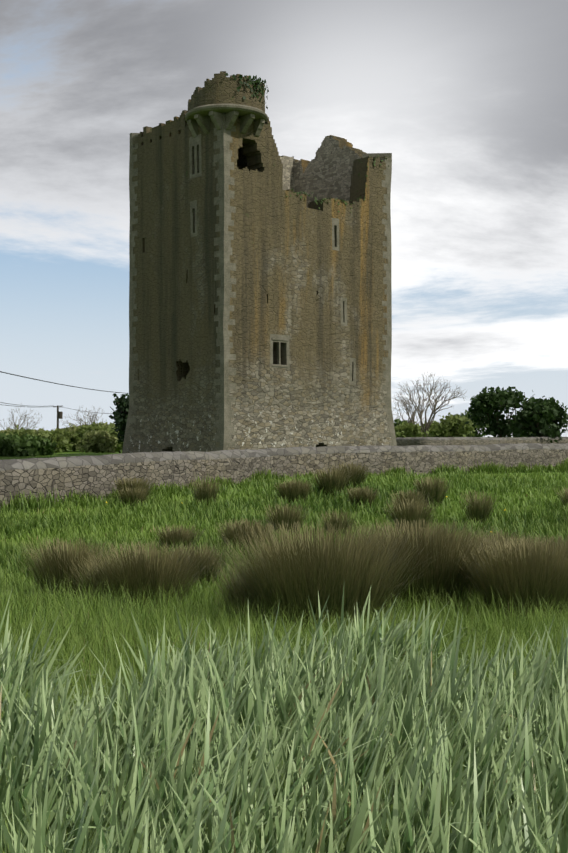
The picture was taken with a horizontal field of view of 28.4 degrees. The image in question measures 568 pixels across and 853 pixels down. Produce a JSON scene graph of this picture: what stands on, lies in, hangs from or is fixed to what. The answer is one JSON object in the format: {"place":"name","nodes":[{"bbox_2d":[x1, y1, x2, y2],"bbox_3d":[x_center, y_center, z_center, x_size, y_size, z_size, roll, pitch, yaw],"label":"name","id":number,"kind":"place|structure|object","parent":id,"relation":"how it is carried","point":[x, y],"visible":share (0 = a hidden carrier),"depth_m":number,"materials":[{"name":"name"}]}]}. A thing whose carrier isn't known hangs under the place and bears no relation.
{"place":"outdoors","nodes":[
{"label":"outdoors","id":0,"kind":"place"},
{"bbox_2d":[0,469,567,852],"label":"meadow grass","id":1,"kind":"structure","parent":0,"point":[188,511],"depth_m":20.74,"materials":[{"name":"green plant"}]},
{"bbox_2d":[0,437,567,597],"bbox_3d":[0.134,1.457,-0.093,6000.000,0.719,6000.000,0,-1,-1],"label":"field ground","id":2,"kind":"structure","parent":0,"point":[68,453],"depth_m":26.19,"materials":[{"name":"green plant"}]},
{"bbox_2d":[0,427,18,433],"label":"hedge shrub","id":3,"kind":"object","parent":2,"relation":"on","point":[7,430],"visible":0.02,"depth_m":103.35,"materials":[{"name":"green plant"}]},
{"bbox_2d":[0,433,19,456],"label":"shrub","id":4,"kind":"object","parent":2,"relation":"on","point":[7,446],"visible":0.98,"depth_m":73.33,"materials":[{"name":"green plant"}]},
{"bbox_2d":[4,431,36,455],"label":"shrub","id":5,"kind":"object","parent":2,"relation":"on","point":[24,448],"visible":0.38,"depth_m":75.07,"materials":[{"name":"green plant"}]},
{"bbox_2d":[2,403,41,429],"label":"bare tree","id":6,"kind":"object","parent":2,"relation":"on","point":[24,419],"visible":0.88,"depth_m":111.49,"materials":[{"name":"grey"}]},
{"bbox_2d":[8,424,39,437],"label":"hedge shrub","id":7,"kind":"object","parent":2,"relation":"on","point":[21,431],"visible":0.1,"depth_m":98.92,"materials":[{"name":"green plant"}]},
{"bbox_2d":[21,435,56,455],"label":"shrub","id":8,"kind":"object","parent":2,"relation":"on","point":[43,446],"visible":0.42,"depth_m":77.11,"materials":[{"name":"green plant"}]},
{"bbox_2d":[33,427,49,433],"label":"hedge shrub","id":9,"kind":"object","parent":2,"relation":"on","point":[38,430],"depth_m":104.95,"materials":[{"name":"green plant"}]},
{"bbox_2d":[33,431,72,452],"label":"hedge shrub","id":10,"kind":"object","parent":2,"relation":"on","point":[61,441],"visible":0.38,"depth_m":94.94,"materials":[{"name":"green plant"}]},
{"bbox_2d":[39,427,78,451],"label":"hedge shrub","id":11,"kind":"object","parent":2,"relation":"on","point":[68,433],"visible":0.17,"depth_m":99.23,"materials":[{"name":"green plant"}]},
{"bbox_2d":[57,406,62,428],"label":"utility pole","id":12,"kind":"object","parent":2,"relation":"on","point":[59,415],"visible":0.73,"depth_m":204.03,"materials":[{"name":"brown wood"}]},
{"bbox_2d":[54,423,80,450],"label":"hedge shrub","id":13,"kind":"object","parent":2,"relation":"on","point":[72,427],"visible":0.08,"depth_m":103.07,"materials":[{"name":"green plant"}]},
{"bbox_2d":[62,406,104,426],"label":"bare tree","id":14,"kind":"object","parent":2,"relation":"on","point":[85,423],"visible":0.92,"depth_m":111.70,"materials":[{"name":"grey"}]},
{"bbox_2d":[69,422,106,450],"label":"hedge shrub","id":15,"kind":"object","parent":2,"relation":"on","point":[80,432],"visible":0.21,"depth_m":98.66,"materials":[{"name":"green plant"}]},
{"bbox_2d":[75,430,117,452],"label":"hedge shrub","id":16,"kind":"object","parent":2,"relation":"on","point":[102,441],"visible":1,"depth_m":93.97,"materials":[{"name":"green plant"}]},
{"bbox_2d":[91,421,114,429],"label":"hedge shrub","id":17,"kind":"object","parent":2,"relation":"on","point":[104,424],"depth_m":103.11,"materials":[{"name":"green plant"}]},
{"bbox_2d":[102,422,123,452],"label":"hedge shrub","id":18,"kind":"object","parent":2,"relation":"on","point":[119,446],"visible":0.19,"depth_m":97.66,"materials":[{"name":"green plant"}]},
{"bbox_2d":[109,393,128,442],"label":"conifer tree","id":19,"kind":"object","parent":2,"relation":"on","point":[120,413],"visible":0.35,"depth_m":91.12,"materials":[{"name":"green plant"}]},
{"bbox_2d":[122,110,396,452],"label":"tower house","id":20,"kind":"structure","parent":2,"relation":"on","point":[260,309],"depth_m":60.85,"materials":[{"name":"brown"}]},
{"bbox_2d":[0,371,128,393],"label":"wire","id":21,"kind":"object","parent":20,"relation":"attached to","point":[56,383],"visible":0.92,"depth_m":58.50,"materials":[{"name":"black metal"}]},
{"bbox_2d":[185,71,267,137],"bbox_3d":[-3.023,-16.624,58.964,4.371,2.823,4.364,0,-1,-43],"label":"turret","id":22,"kind":"object","parent":20,"relation":"attached to","point":[213,100],"visible":0.9,"depth_m":57.32,"materials":[{"name":"grey stone"}]},
{"bbox_2d":[225,73,268,108],"bbox_3d":[-1.578,-17.339,58.172,1.192,1.376,3.772,0,-1,29],"label":"ivy","id":23,"kind":"object","parent":22,"relation":"attached to","point":[257,81],"visible":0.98,"depth_m":57.42,"materials":[{"name":"green plant"}]},
{"bbox_2d":[287,155,385,213],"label":"walltop plants","id":24,"kind":"object","parent":20,"relation":"attached to","point":[337,198],"visible":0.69,"depth_m":62.62,"materials":[{"name":"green plant"}]},
{"bbox_2d":[0,586,567,852],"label":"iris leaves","id":25,"kind":"object","parent":2,"relation":"on","point":[405,711],"visible":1,"depth_m":4.02,"materials":[{"name":"green plant"}]},
{"bbox_2d":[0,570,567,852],"bbox_3d":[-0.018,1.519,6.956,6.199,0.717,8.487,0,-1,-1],"label":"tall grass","id":26,"kind":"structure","parent":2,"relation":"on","point":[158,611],"depth_m":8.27,"materials":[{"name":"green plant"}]},
{"bbox_2d":[0,443,567,508],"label":"field wall","id":27,"kind":"structure","parent":2,"relation":"on","point":[92,475],"depth_m":31.52,"materials":[{"name":"stone"}]},
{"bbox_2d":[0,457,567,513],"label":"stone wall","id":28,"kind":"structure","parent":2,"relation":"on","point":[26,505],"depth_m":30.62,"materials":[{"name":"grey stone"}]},
{"bbox_2d":[6,462,567,633],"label":"rush tussocks","id":29,"kind":"object","parent":2,"relation":"on","point":[300,571],"visible":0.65,"depth_m":10.32,"materials":[{"name":"green plant"}]},
{"bbox_2d":[394,418,403,434],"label":"shrub","id":30,"kind":"object","parent":2,"relation":"on","point":[396,421],"visible":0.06,"depth_m":111.70,"materials":[{"name":"green plant"}]},
{"bbox_2d":[392,390,427,424],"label":"bare tree","id":31,"kind":"object","parent":2,"relation":"on","point":[409,409],"visible":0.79,"depth_m":107.92,"materials":[{"name":"grey plant"}]},
{"bbox_2d":[394,420,428,437],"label":"shrub","id":32,"kind":"object","parent":2,"relation":"on","point":[405,429],"visible":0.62,"depth_m":99.25,"materials":[{"name":"green plant"}]},
{"bbox_2d":[422,421,438,436],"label":"shrub","id":33,"kind":"object","parent":2,"relation":"on","point":[432,424],"visible":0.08,"depth_m":111.47,"materials":[{"name":"green plant"}]},
{"bbox_2d":[398,373,466,436],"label":"bare tree","id":34,"kind":"object","parent":2,"relation":"on","point":[429,422],"visible":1,"depth_m":104.22,"materials":[{"name":"grey plant"}]},
{"bbox_2d":[429,412,476,436],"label":"shrub","id":35,"kind":"object","parent":2,"relation":"on","point":[452,426],"visible":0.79,"depth_m":105.53,"materials":[{"name":"green plant"}]},
{"bbox_2d":[453,410,488,436],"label":"shrub","id":36,"kind":"object","parent":2,"relation":"on","point":[480,433],"visible":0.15,"depth_m":111.53,"materials":[{"name":"green plant"}]},
{"bbox_2d":[396,437,567,445],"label":"field wall","id":37,"kind":"structure","parent":2,"relation":"on","point":[433,441],"depth_m":88.63,"materials":[{"name":"stone"}]},
{"bbox_2d":[465,386,532,437],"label":"hawthorn tree","id":38,"kind":"object","parent":2,"relation":"on","point":[485,404],"visible":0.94,"depth_m":99.26,"materials":[{"name":"green plant"}]},
{"bbox_2d":[512,420,531,437],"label":"shrub","id":39,"kind":"object","parent":2,"relation":"on","point":[529,432],"visible":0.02,"depth_m":117.24,"materials":[{"name":"green plant"}]},
{"bbox_2d":[505,395,567,442],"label":"tree","id":40,"kind":"object","parent":2,"relation":"on","point":[540,417],"visible":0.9,"depth_m":95.72,"materials":[{"name":"green plant"}]},
{"bbox_2d":[0,0,567,436],"label":"sky","id":41,"kind":"structure","parent":0,"point":[468,99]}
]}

